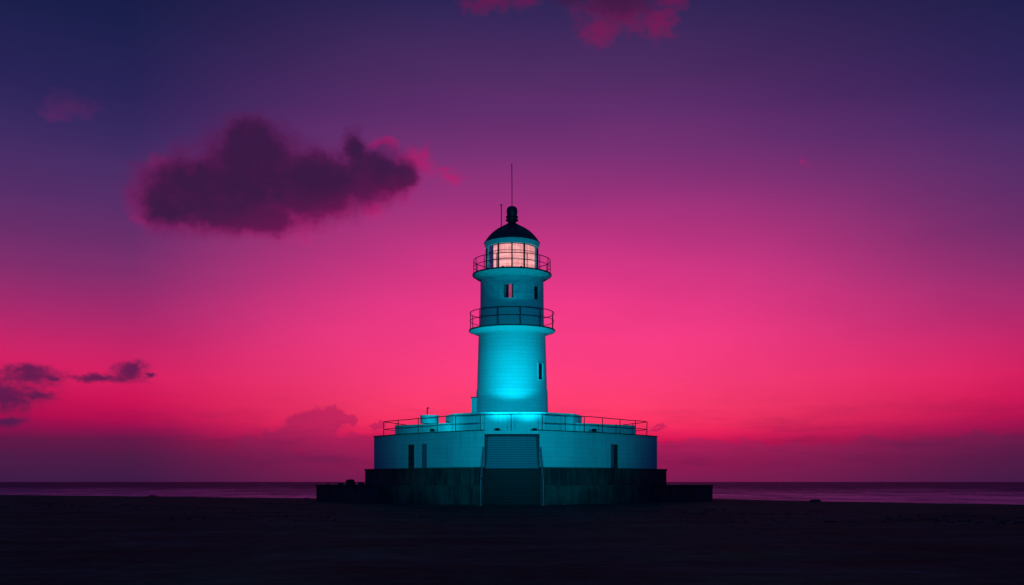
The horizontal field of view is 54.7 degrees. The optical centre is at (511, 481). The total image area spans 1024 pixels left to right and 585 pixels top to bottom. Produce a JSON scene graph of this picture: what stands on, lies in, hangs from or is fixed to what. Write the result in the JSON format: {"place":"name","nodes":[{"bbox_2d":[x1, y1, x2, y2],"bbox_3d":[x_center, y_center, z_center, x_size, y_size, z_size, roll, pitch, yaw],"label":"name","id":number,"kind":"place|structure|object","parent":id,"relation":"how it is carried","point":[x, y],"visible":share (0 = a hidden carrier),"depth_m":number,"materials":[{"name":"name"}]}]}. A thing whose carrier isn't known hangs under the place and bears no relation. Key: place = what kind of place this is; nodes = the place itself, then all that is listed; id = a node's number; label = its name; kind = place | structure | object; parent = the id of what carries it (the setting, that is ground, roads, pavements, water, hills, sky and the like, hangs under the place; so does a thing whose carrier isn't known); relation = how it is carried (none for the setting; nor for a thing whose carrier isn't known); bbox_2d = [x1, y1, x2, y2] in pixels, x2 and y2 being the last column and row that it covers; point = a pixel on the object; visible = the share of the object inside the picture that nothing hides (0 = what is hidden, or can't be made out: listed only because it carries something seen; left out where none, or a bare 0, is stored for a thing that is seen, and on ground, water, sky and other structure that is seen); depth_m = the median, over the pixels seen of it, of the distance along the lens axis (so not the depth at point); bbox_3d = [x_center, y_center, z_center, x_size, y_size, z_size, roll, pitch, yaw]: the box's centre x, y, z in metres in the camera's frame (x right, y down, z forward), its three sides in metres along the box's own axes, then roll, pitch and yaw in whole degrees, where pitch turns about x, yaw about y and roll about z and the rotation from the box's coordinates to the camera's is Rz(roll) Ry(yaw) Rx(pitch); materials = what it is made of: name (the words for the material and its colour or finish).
{"place":"outdoors","nodes":[
{"label":"outdoors","id":0,"kind":"place"},
{"bbox_2d":[346,479,354,484],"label":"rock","id":1,"kind":"object","parent":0,"point":[350,482],"visible":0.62,"depth_m":84.90,"materials":[{"name":"black stone"}]},
{"bbox_2d":[0,495,1023,584],"bbox_3d":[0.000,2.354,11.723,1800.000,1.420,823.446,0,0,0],"label":"sand","id":2,"kind":"structure","parent":0,"point":[90,544],"depth_m":27.35,"materials":[{"name":"black sand"}]},
{"bbox_2d":[315,412,713,504],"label":"stepped podium","id":3,"kind":"object","parent":2,"relation":"on","point":[607,465],"visible":0.91,"depth_m":77.42,"materials":[{"name":"concrete"}]},
{"bbox_2d":[406,443,414,467],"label":"door","id":4,"kind":"structure","parent":3,"relation":"in","point":[411,448],"depth_m":80.35,"materials":[{"name":"black wood"}]},
{"bbox_2d":[420,442,427,467],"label":"door","id":5,"kind":"structure","parent":3,"relation":"in","point":[424,445],"depth_m":78.86,"materials":[{"name":"blue"}]},
{"bbox_2d":[420,407,438,423],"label":"vent drum","id":6,"kind":"object","parent":3,"relation":"on","point":[426,420],"visible":0.94,"depth_m":82.56,"materials":[{"name":"white paint"}]},
{"bbox_2d":[471,397,476,412],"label":"tower annex","id":7,"kind":"object","parent":3,"relation":"on","point":[473,404],"visible":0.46,"depth_m":84.20,"materials":[{"name":"white paint"}]},
{"bbox_2d":[480,447,483,504],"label":"stair handrail","id":8,"kind":"object","parent":3,"relation":"attached to","point":[481,475],"visible":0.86,"depth_m":72.83,"materials":[{"name":"white"}]},
{"bbox_2d":[469,163,554,411],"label":"lighthouse","id":9,"kind":"object","parent":3,"relation":"on","point":[511,330],"visible":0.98,"depth_m":82.66,"materials":[{"name":"aqua white painted masonry"},{"name":"dark painted iron"},{"name":"glass"}]},
{"bbox_2d":[503,283,513,297],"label":"window","id":10,"kind":"structure","parent":9,"relation":"in","point":[508,288],"depth_m":82.46,"materials":[{"name":"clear glass"}]},
{"bbox_2d":[533,285,538,300],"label":"window","id":11,"kind":"structure","parent":9,"relation":"in","point":[536,288],"depth_m":83.35,"materials":[{"name":"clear glass"}]},
{"bbox_2d":[537,362,542,379],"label":"window","id":12,"kind":"structure","parent":9,"relation":"in","point":[540,365],"depth_m":83.35,"materials":[{"name":"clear glass"}]},
{"bbox_2d":[383,414,646,434],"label":"terrace railing","id":13,"kind":"object","parent":3,"relation":"on","point":[635,428],"visible":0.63,"depth_m":78.29,"materials":[{"name":"black metal"}]},
{"bbox_2d":[540,447,543,504],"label":"stair handrail","id":14,"kind":"object","parent":3,"relation":"attached to","point":[542,475],"visible":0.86,"depth_m":72.83,"materials":[{"name":"white"}]},
{"bbox_2d":[610,443,619,467],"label":"door","id":15,"kind":"structure","parent":3,"relation":"in","point":[613,448],"depth_m":80.02,"materials":[{"name":"black wood"}]},
{"bbox_2d":[809,499,820,501],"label":"rock","id":16,"kind":"object","parent":2,"relation":"on","point":[814,500],"visible":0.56,"depth_m":83.74,"materials":[{"name":"black stone"}]},
{"bbox_2d":[0,482,1023,504],"bbox_3d":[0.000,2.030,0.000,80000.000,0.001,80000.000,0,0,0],"label":"sea","id":17,"kind":"structure","parent":0,"point":[965,492],"depth_m":232.02,"materials":[{"name":"liquid"}]},
{"bbox_2d":[0,0,1023,481],"label":"sky","id":18,"kind":"structure","parent":0,"point":[240,240],"materials":[{"name":"pink"}]}
]}

